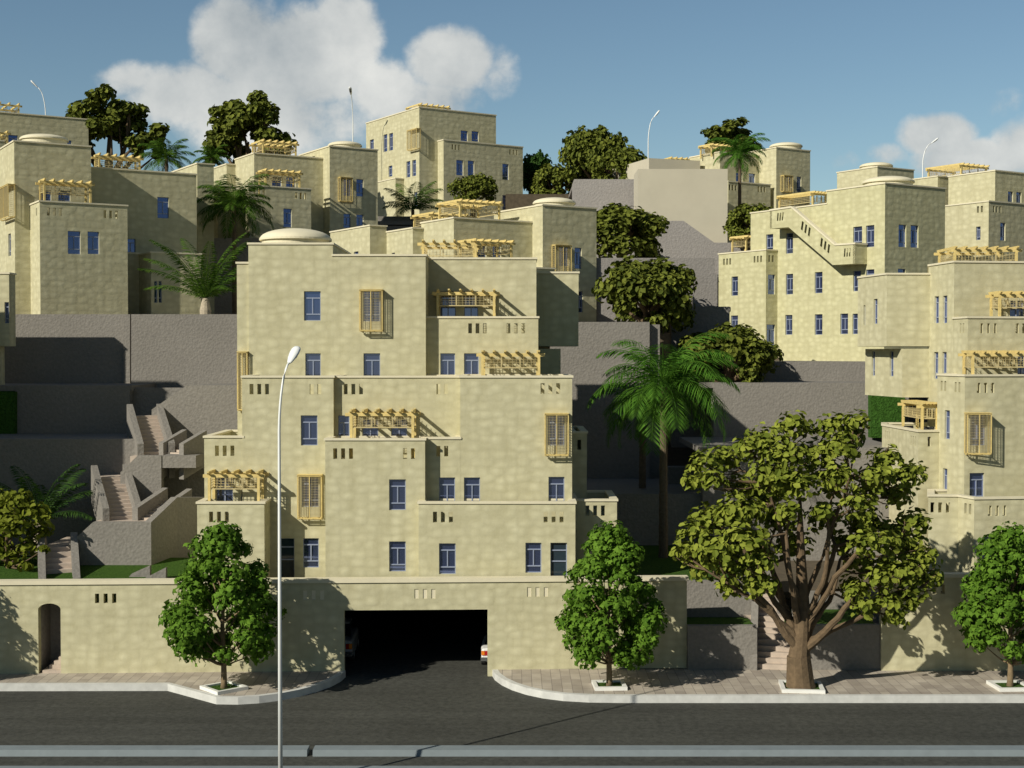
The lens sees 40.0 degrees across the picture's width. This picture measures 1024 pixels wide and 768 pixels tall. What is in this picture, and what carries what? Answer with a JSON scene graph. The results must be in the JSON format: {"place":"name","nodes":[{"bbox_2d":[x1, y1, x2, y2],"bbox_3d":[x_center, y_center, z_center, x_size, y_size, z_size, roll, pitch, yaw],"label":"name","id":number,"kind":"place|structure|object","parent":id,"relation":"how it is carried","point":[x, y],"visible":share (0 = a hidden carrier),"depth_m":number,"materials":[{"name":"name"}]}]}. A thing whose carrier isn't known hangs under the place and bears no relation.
{"place":"outdoors","nodes":[
{"label":"outdoors","id":0,"kind":"place"},
{"bbox_2d":[0,433,128,437],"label":"terrace","id":1,"kind":"structure","parent":0,"point":[70,435],"depth_m":76.73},
{"bbox_2d":[0,391,16,433],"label":"hedge","id":2,"kind":"object","parent":1,"relation":"on","point":[8,412],"visible":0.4,"depth_m":78.26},
{"bbox_2d":[15,385,132,432],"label":"retaining wall","id":3,"kind":"structure","parent":1,"relation":"on","point":[71,408],"depth_m":78.65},
{"bbox_2d":[0,383,155,390],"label":"terrace","id":4,"kind":"structure","parent":0,"point":[11,386],"depth_m":81.38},
{"bbox_2d":[0,272,16,384],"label":"house corner","id":5,"kind":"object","parent":4,"relation":"on","point":[7,314],"visible":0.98,"depth_m":79.52,"materials":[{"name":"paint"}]},
{"bbox_2d":[4,314,123,382],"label":"retaining wall","id":6,"kind":"structure","parent":4,"relation":"on","point":[68,348],"depth_m":84.58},
{"bbox_2d":[133,388,181,414],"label":"retaining wall","id":7,"kind":"structure","parent":4,"relation":"on","point":[146,401],"depth_m":79.34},
{"bbox_2d":[131,314,236,387],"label":"retaining wall","id":8,"kind":"structure","parent":4,"relation":"on","point":[175,350],"depth_m":83.97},
{"bbox_2d":[0,558,194,601],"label":"lawn","id":9,"kind":"structure","parent":0,"point":[175,566],"depth_m":64.91,"materials":[{"name":"green plant"}]},
{"bbox_2d":[0,488,54,571],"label":"garden tree","id":10,"kind":"object","parent":9,"relation":"on","point":[12,521],"visible":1,"depth_m":65.13,"materials":[{"name":"green plant"}]},
{"bbox_2d":[68,521,150,564],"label":"retaining wall","id":11,"kind":"structure","parent":9,"relation":"on","point":[114,542],"depth_m":66.19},
{"bbox_2d":[196,228,617,577],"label":"stepped house","id":12,"kind":"structure","parent":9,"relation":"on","point":[490,479],"depth_m":64.85,"materials":[{"name":"stone"}]},
{"bbox_2d":[203,469,268,500],"bbox_3d":[-12.593,4.612,64.271,2.792,1.357,1.600,0,1,0],"label":"pergola","id":13,"kind":"object","parent":12,"relation":"on","point":[237,473],"visible":1,"depth_m":63.75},
{"bbox_2d":[281,538,293,576],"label":"glass door","id":14,"kind":"structure","parent":12,"relation":"in","point":[287,544],"depth_m":65.06,"materials":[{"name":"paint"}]},
{"bbox_2d":[304,291,320,320],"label":"window","id":15,"kind":"structure","parent":12,"relation":"in","point":[312,299],"depth_m":67.57,"materials":[{"name":"glass"}]},
{"bbox_2d":[345,408,420,458],"bbox_3d":[-5.873,2.567,64.350,3.337,2.843,1.950,0,1,0],"label":"pergola","id":16,"kind":"object","parent":12,"relation":"on","point":[353,413],"visible":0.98,"depth_m":63.64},
{"bbox_2d":[389,479,405,509],"bbox_3d":[-5.153,4.977,63.458,0.768,1.385,0.082,0,1,0],"label":"window","id":17,"kind":"structure","parent":12,"relation":"in","point":[397,487],"depth_m":63.46,"materials":[{"name":"glass"}]},
{"bbox_2d":[389,541,405,570],"bbox_3d":[-5.158,7.763,63.522,0.769,1.358,0.082,0,1,0],"label":"window","id":18,"kind":"structure","parent":12,"relation":"in","point":[397,549],"depth_m":63.53,"materials":[{"name":"glass"}]},
{"bbox_2d":[439,543,455,573],"bbox_3d":[-2.883,7.789,62.922,0.762,1.374,0.083,0,1,0],"label":"window","id":19,"kind":"structure","parent":12,"relation":"in","point":[447,551],"depth_m":62.93,"materials":[{"name":"glass"}]},
{"bbox_2d":[417,239,481,256],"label":"pergola","id":20,"kind":"object","parent":12,"relation":"on","point":[454,244],"visible":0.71,"depth_m":70.35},
{"bbox_2d":[432,289,499,315],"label":"pergola","id":21,"kind":"object","parent":12,"relation":"on","point":[438,294],"visible":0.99,"depth_m":68.41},
{"bbox_2d":[476,350,544,374],"bbox_3d":[-0.059,-0.493,66.106,3.139,2.182,3.800,0,1,0],"label":"pergola","id":22,"kind":"object","parent":12,"relation":"on","point":[494,354],"visible":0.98,"depth_m":64.44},
{"bbox_2d":[550,543,566,575],"bbox_3d":[2.084,7.947,62.927,0.762,1.747,0.080,0,1,0],"label":"window","id":23,"kind":"structure","parent":12,"relation":"in","point":[558,551],"depth_m":62.93,"materials":[{"name":"glass"}]},
{"bbox_2d":[0,671,338,695],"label":"pavement","id":24,"kind":"structure","parent":0,"point":[257,683],"depth_m":60.41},
{"bbox_2d":[158,519,286,688],"bbox_3d":[-12.066,9.178,58.430,5.148,7.201,5.247,0,1,8],"label":"street tree","id":25,"kind":"object","parent":24,"relation":"on","point":[188,630],"visible":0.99,"depth_m":57.58,"materials":[{"name":"green plant"}]},
{"bbox_2d":[278,346,300,767],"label":"street lamp","id":26,"kind":"object","parent":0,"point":[294,352],"visible":1,"depth_m":45.75,"materials":[{"name":"metal"}]},
{"bbox_2d":[378,221,422,225],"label":"terrace","id":27,"kind":"structure","parent":0,"point":[398,223],"depth_m":115.99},
{"bbox_2d":[383,181,444,225],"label":"palm tree","id":28,"kind":"object","parent":27,"relation":"on","point":[414,201],"visible":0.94,"depth_m":115.75,"materials":[{"name":"green plant"}]},
{"bbox_2d":[446,172,498,217],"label":"round tree","id":29,"kind":"object","parent":27,"relation":"on","point":[476,186],"visible":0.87,"depth_m":117.76,"materials":[{"name":"green plant"}]},
{"bbox_2d":[523,149,551,193],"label":"round tree","id":30,"kind":"object","parent":27,"relation":"on","point":[533,163],"visible":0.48,"depth_m":136.91,"materials":[{"name":"green plant"}]},
{"bbox_2d":[529,163,582,193],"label":"round tree","id":31,"kind":"object","parent":27,"relation":"on","point":[546,177],"visible":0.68,"depth_m":134.33,"materials":[{"name":"green plant"}]},
{"bbox_2d":[0,613,1023,765],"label":"road","id":32,"kind":"structure","parent":0,"point":[417,679],"depth_m":54.65,"materials":[{"name":"asphalt"}]},
{"bbox_2d":[0,670,345,704],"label":"kerb","id":33,"kind":"structure","parent":32,"relation":"on","point":[338,677],"depth_m":59.37,"materials":[{"name":"concrete"}]},
{"bbox_2d":[0,745,1023,756],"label":"median kerb","id":34,"kind":"structure","parent":32,"relation":"on","point":[518,750],"depth_m":49.83,"materials":[{"name":"concrete"}]},
{"bbox_2d":[0,766,1023,767],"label":"kerb","id":35,"kind":"structure","parent":32,"relation":"on","point":[513,766],"depth_m":48.19,"materials":[{"name":"concrete"}]},
{"bbox_2d":[492,669,1023,702],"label":"kerb","id":36,"kind":"structure","parent":32,"relation":"on","point":[500,678],"depth_m":57.38,"materials":[{"name":"concrete"}]},
{"bbox_2d":[0,0,1023,203],"label":"sky","id":37,"kind":"structure","parent":0,"point":[854,83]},
{"bbox_2d":[506,194,571,209],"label":"terrace","id":38,"kind":"structure","parent":0,"point":[513,201],"depth_m":132.70,"materials":[{"name":"concrete"}]},
{"bbox_2d":[587,479,700,492],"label":"terrace","id":39,"kind":"structure","parent":0,"point":[624,485],"depth_m":79.17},
{"bbox_2d":[594,384,685,487],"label":"palm tree","id":40,"kind":"object","parent":39,"relation":"on","point":[642,470],"visible":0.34,"depth_m":77.45,"materials":[{"name":"green plant"}]},
{"bbox_2d":[634,545,727,579],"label":"lawn","id":41,"kind":"structure","parent":0,"point":[652,563],"depth_m":69.03,"materials":[{"name":"green plant"}]},
{"bbox_2d":[614,493,700,544],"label":"retaining wall","id":42,"kind":"structure","parent":41,"relation":"on","point":[638,515],"depth_m":74.68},
{"bbox_2d":[585,332,741,557],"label":"palm tree","id":43,"kind":"object","parent":41,"relation":"on","point":[662,383],"visible":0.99,"depth_m":70.65,"materials":[{"name":"green plant"}]},
{"bbox_2d":[700,117,761,152],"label":"spreading tree","id":44,"kind":"object","parent":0,"point":[729,129],"visible":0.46,"depth_m":140.04,"materials":[{"name":"green plant"}]},
{"bbox_2d":[499,668,1023,693],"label":"pavement","id":45,"kind":"structure","parent":0,"point":[671,681],"depth_m":60.04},
{"bbox_2d":[554,520,668,685],"bbox_3d":[4.181,9.208,58.869,4.504,7.122,4.666,0,1,-13],"label":"street tree","id":46,"kind":"object","parent":45,"relation":"on","point":[611,559],"visible":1,"depth_m":57.83,"materials":[{"name":"green plant"}]},
{"bbox_2d":[687,624,756,669],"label":"retaining wall","id":47,"kind":"structure","parent":45,"relation":"on","point":[721,646],"depth_m":62.03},
{"bbox_2d":[687,617,752,623],"bbox_3d":[9.296,10.919,63.544,3.052,0.300,2.640,0,1,0],"label":"planting bed","id":48,"kind":"object","parent":47,"relation":"on","point":[716,620],"visible":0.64,"depth_m":64.04,"materials":[{"name":"green plant"}]},
{"bbox_2d":[687,580,758,616],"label":"retaining wall","id":49,"kind":"structure","parent":48,"relation":"on","point":[703,600],"depth_m":64.85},
{"bbox_2d":[778,680,824,693],"bbox_3d":[12.056,12.626,58.631,1.750,0.190,1.750,0,1,6],"label":"tree planter","id":50,"kind":"object","parent":45,"relation":"on","point":[819,689],"visible":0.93,"depth_m":57.84,"materials":[{"name":"white paint"}]},
{"bbox_2d":[669,409,943,688],"bbox_3d":[12.262,6.902,58.819,11.512,11.826,6.111,0,1,0],"label":"broad tree","id":51,"kind":"object","parent":50,"relation":"in","point":[781,478],"visible":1,"depth_m":57.95,"materials":[{"name":"green plant"}]},
{"bbox_2d":[810,624,879,669],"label":"retaining wall","id":52,"kind":"structure","parent":45,"relation":"on","point":[853,647],"depth_m":62.03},
{"bbox_2d":[879,572,1023,670],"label":"street wall","id":53,"kind":"structure","parent":45,"relation":"on","point":[930,638],"depth_m":61.88,"materials":[{"name":"stone"}]},
{"bbox_2d":[950,521,1023,686],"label":"street tree","id":54,"kind":"object","parent":45,"relation":"on","point":[980,624],"visible":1,"depth_m":57.93,"materials":[{"name":"green plant"}]},
{"bbox_2d":[679,437,881,450],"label":"terrace","id":55,"kind":"structure","parent":0,"point":[695,443],"depth_m":80.37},
{"bbox_2d":[857,261,1023,590],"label":"stepped house","id":56,"kind":"structure","parent":55,"relation":"on","point":[970,492],"depth_m":69.33,"materials":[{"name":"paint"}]},
{"bbox_2d":[898,400,936,429],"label":"pergola","id":57,"kind":"object","parent":56,"relation":"on","point":[928,411],"visible":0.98,"depth_m":70.95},
{"bbox_2d":[934,246,1021,262],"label":"pergola","id":58,"kind":"object","parent":56,"relation":"on","point":[947,256],"visible":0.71,"depth_m":71.89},
{"bbox_2d":[958,350,1023,373],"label":"pergola","id":59,"kind":"object","parent":56,"relation":"on","point":[965,353],"visible":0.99,"depth_m":67.38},
{"bbox_2d":[985,291,1023,315],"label":"pergola","id":60,"kind":"object","parent":56,"relation":"on","point":[998,295],"visible":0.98,"depth_m":69.17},
{"bbox_2d":[700,381,864,387],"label":"terrace","id":61,"kind":"structure","parent":0,"point":[710,384],"depth_m":89.18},
{"bbox_2d":[676,322,783,397],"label":"round tree","id":62,"kind":"object","parent":61,"relation":"on","point":[750,352],"visible":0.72,"depth_m":85.74,"materials":[{"name":"green plant"}]},
{"bbox_2d":[762,361,864,380],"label":"retaining wall","id":63,"kind":"structure","parent":61,"relation":"on","point":[820,371],"depth_m":90.51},
{"bbox_2d":[660,296,941,592],"bbox_3d":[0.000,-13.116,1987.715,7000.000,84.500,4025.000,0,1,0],"label":"hillside","id":64,"kind":"structure","parent":0,"point":[677,456],"depth_m":90.61,"materials":[{"name":"soil"}]},
{"bbox_2d":[0,111,88,147],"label":"flat roofed house","id":65,"kind":"structure","parent":64,"relation":"on","point":[17,126],"depth_m":115.04,"materials":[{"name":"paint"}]},
{"bbox_2d":[65,83,170,169],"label":"spreading tree","id":66,"kind":"object","parent":64,"relation":"on","point":[117,120],"visible":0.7,"depth_m":118.88,"materials":[{"name":"green plant"}]},
{"bbox_2d":[132,137,195,171],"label":"palm tree","id":67,"kind":"object","parent":64,"relation":"on","point":[167,154],"visible":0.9,"depth_m":113.27,"materials":[{"name":"green plant"}]},
{"bbox_2d":[202,90,297,165],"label":"spreading tree","id":68,"kind":"object","parent":64,"relation":"on","point":[234,122],"visible":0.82,"depth_m":126.39,"materials":[{"name":"green plant"}]},
{"bbox_2d":[214,141,378,237],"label":"domed house","id":69,"kind":"structure","parent":64,"relation":"on","point":[338,190],"depth_m":107.87,"materials":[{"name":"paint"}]},
{"bbox_2d":[0,575,688,675],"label":"street wall","id":70,"kind":"structure","parent":64,"relation":"on","point":[72,626],"depth_m":61.74,"materials":[{"name":"stone"}]},
{"bbox_2d":[365,106,523,220],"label":"flat roofed house","id":71,"kind":"structure","parent":64,"relation":"on","point":[425,146],"depth_m":131.91,"materials":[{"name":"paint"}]},
{"bbox_2d":[550,322,649,478],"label":"retaining wall","id":72,"kind":"structure","parent":64,"relation":"on","point":[583,366],"depth_m":84.03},
{"bbox_2d":[650,324,659,478],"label":"retaining wall","id":73,"kind":"structure","parent":64,"relation":"on","point":[654,340],"depth_m":84.60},
{"bbox_2d":[634,169,727,295],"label":"plain house","id":74,"kind":"structure","parent":64,"relation":"on","point":[697,199],"depth_m":115.68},
{"bbox_2d":[670,307,729,446],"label":"retaining wall","id":75,"kind":"structure","parent":64,"relation":"on","point":[705,319],"depth_m":90.46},
{"bbox_2d":[689,142,810,242],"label":"domed house","id":76,"kind":"structure","parent":64,"relation":"on","point":[785,168],"depth_m":125.17,"materials":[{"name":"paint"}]},
{"bbox_2d":[737,570,792,669],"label":"garden stairs","id":77,"kind":"structure","parent":64,"relation":"on","point":[773,646],"depth_m":63.23,"materials":[{"name":"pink stone"}]},
{"bbox_2d":[711,382,908,441],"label":"retaining wall","id":78,"kind":"structure","parent":64,"relation":"on","point":[753,404],"depth_m":84.65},
{"bbox_2d":[836,162,914,188],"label":"domed house","id":79,"kind":"structure","parent":64,"relation":"on","point":[853,177],"depth_m":121.57,"materials":[{"name":"stone"}]},
{"bbox_2d":[868,395,904,437],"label":"hedge","id":80,"kind":"object","parent":64,"relation":"on","point":[884,409],"visible":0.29,"depth_m":83.66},
{"bbox_2d":[913,170,1023,260],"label":"flat roofed house","id":81,"kind":"structure","parent":64,"relation":"on","point":[984,208],"depth_m":105.93,"materials":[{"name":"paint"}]},
{"bbox_2d":[925,163,989,176],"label":"pergola","id":82,"kind":"object","parent":81,"relation":"on","point":[952,169],"visible":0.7,"depth_m":112.26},
{"bbox_2d":[727,561,877,597],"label":"garden ground","id":83,"kind":"structure","parent":0,"point":[780,570],"depth_m":70.71,"materials":[{"name":"soil"}]},
{"bbox_2d":[701,447,888,608],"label":"retaining wall","id":84,"kind":"structure","parent":83,"relation":"on","point":[711,496],"depth_m":74.17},
{"bbox_2d":[718,176,945,360],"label":"domed house","id":85,"kind":"structure","parent":0,"point":[788,283],"depth_m":99.14,"materials":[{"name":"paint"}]},
{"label":"terrace","id":86,"kind":"structure","parent":0,"visible":0},
{"bbox_2d":[558,124,627,181],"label":"round tree","id":87,"kind":"object","parent":86,"relation":"on","point":[581,146],"visible":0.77,"depth_m":131.79,"materials":[{"name":"green plant"}]},
{"bbox_2d":[612,158,699,178],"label":"plain house","id":88,"kind":"structure","parent":86,"relation":"on","point":[648,163],"depth_m":124.70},
{"bbox_2d":[709,133,769,207],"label":"palm tree","id":89,"kind":"object","parent":86,"relation":"on","point":[740,152],"visible":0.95,"depth_m":116.83,"materials":[{"name":"green plant"}]},
{"bbox_2d":[722,203,773,244],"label":"round tree","id":90,"kind":"object","parent":86,"relation":"on","point":[738,222],"visible":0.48,"depth_m":110.95,"materials":[{"name":"green plant"}]},
{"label":"terrace","id":91,"kind":"structure","parent":0,"visible":0},
{"bbox_2d":[572,179,633,210],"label":"retaining wall","id":92,"kind":"structure","parent":91,"relation":"on","point":[599,194],"depth_m":120.66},
{"bbox_2d":[586,145,647,178],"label":"round tree","id":93,"kind":"object","parent":91,"relation":"on","point":[618,159],"visible":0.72,"depth_m":128.73,"materials":[{"name":"green plant"}]},
{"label":"terrace","id":94,"kind":"structure","parent":0,"visible":0},
{"bbox_2d":[596,203,669,257],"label":"round tree","id":95,"kind":"object","parent":94,"relation":"on","point":[619,226],"visible":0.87,"depth_m":103.70,"materials":[{"name":"green plant"}]},
{"bbox_2d":[596,221,750,281],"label":"retaining wall","id":96,"kind":"structure","parent":94,"relation":"on","point":[681,239],"depth_m":111.78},
{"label":"terrace","id":97,"kind":"structure","parent":0,"visible":0},
{"bbox_2d":[329,197,597,348],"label":"domed house","id":98,"kind":"structure","parent":97,"relation":"on","point":[554,234],"depth_m":90.90,"materials":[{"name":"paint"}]},
{"bbox_2d":[435,198,502,218],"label":"pergola","id":99,"kind":"object","parent":98,"relation":"on","point":[461,204],"visible":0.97,"depth_m":91.34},
{"bbox_2d":[457,238,515,256],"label":"pergola","id":100,"kind":"object","parent":98,"relation":"on","point":[497,243],"visible":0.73,"depth_m":87.35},
{"bbox_2d":[591,255,697,334],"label":"round tree","id":101,"kind":"object","parent":97,"relation":"on","point":[658,289],"visible":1,"depth_m":86.55,"materials":[{"name":"green plant"}]},
{"bbox_2d":[596,258,714,332],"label":"retaining wall","id":102,"kind":"structure","parent":97,"relation":"on","point":[696,265],"depth_m":92.45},
{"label":"terrace","id":103,"kind":"structure","parent":0,"visible":0},
{"bbox_2d":[0,134,214,313],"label":"domed house","id":104,"kind":"structure","parent":103,"relation":"on","point":[66,254],"depth_m":88.82,"materials":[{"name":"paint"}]},
{"bbox_2d":[35,178,94,202],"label":"pergola","id":105,"kind":"object","parent":104,"relation":"on","point":[62,183],"visible":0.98,"depth_m":87.60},
{"bbox_2d":[91,152,143,169],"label":"pergola","id":106,"kind":"object","parent":104,"relation":"on","point":[115,157],"visible":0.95,"depth_m":95.86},
{"bbox_2d":[137,232,249,313],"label":"palm tree","id":107,"kind":"object","parent":103,"relation":"on","point":[204,291],"visible":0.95,"depth_m":86.17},
{"bbox_2d":[197,174,273,313],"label":"palm tree","id":108,"kind":"object","parent":103,"relation":"on","point":[238,204],"visible":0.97,"depth_m":100.04,"materials":[{"name":"green plant"}]},
{"bbox_2d":[214,238,329,313],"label":"retaining wall","id":109,"kind":"structure","parent":103,"relation":"on","point":[223,304],"depth_m":101.82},
{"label":"garden ground","id":110,"kind":"structure","parent":0,"visible":0},
{"bbox_2d":[0,464,94,551],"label":"palm tree","id":111,"kind":"object","parent":110,"relation":"on","point":[54,507],"visible":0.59,"depth_m":69.66,"materials":[{"name":"green plant"}]},
{"bbox_2d":[0,438,134,555],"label":"retaining wall","id":112,"kind":"structure","parent":110,"relation":"on","point":[46,462],"depth_m":73.11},
{"bbox_2d":[38,404,206,606],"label":"garden stairs","id":113,"kind":"structure","parent":110,"relation":"on","point":[113,499],"depth_m":70.51,"materials":[{"name":"pink stone"}]},
{"bbox_2d":[120,455,163,500],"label":"retaining wall","id":114,"kind":"structure","parent":113,"relation":"on","point":[146,472],"depth_m":71.32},
{"bbox_2d":[162,453,202,467],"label":"retaining wall","id":115,"kind":"structure","parent":113,"relation":"on","point":[182,461],"depth_m":71.36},
{"bbox_2d":[164,467,203,498],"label":"retaining wall","id":116,"kind":"structure","parent":113,"relation":"attached to","point":[176,485],"depth_m":73.74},
{"bbox_2d":[152,385,237,438],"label":"retaining wall","id":117,"kind":"structure","parent":113,"relation":"on","point":[195,409],"depth_m":76.25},
{"bbox_2d":[145,497,203,564],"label":"retaining wall","id":118,"kind":"structure","parent":110,"relation":"on","point":[173,520],"depth_m":68.10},
{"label":"terrace","id":119,"kind":"structure","parent":0,"visible":0},
{"bbox_2d":[692,274,716,306],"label":"retaining wall","id":120,"kind":"structure","parent":119,"relation":"on","point":[704,294],"depth_m":91.49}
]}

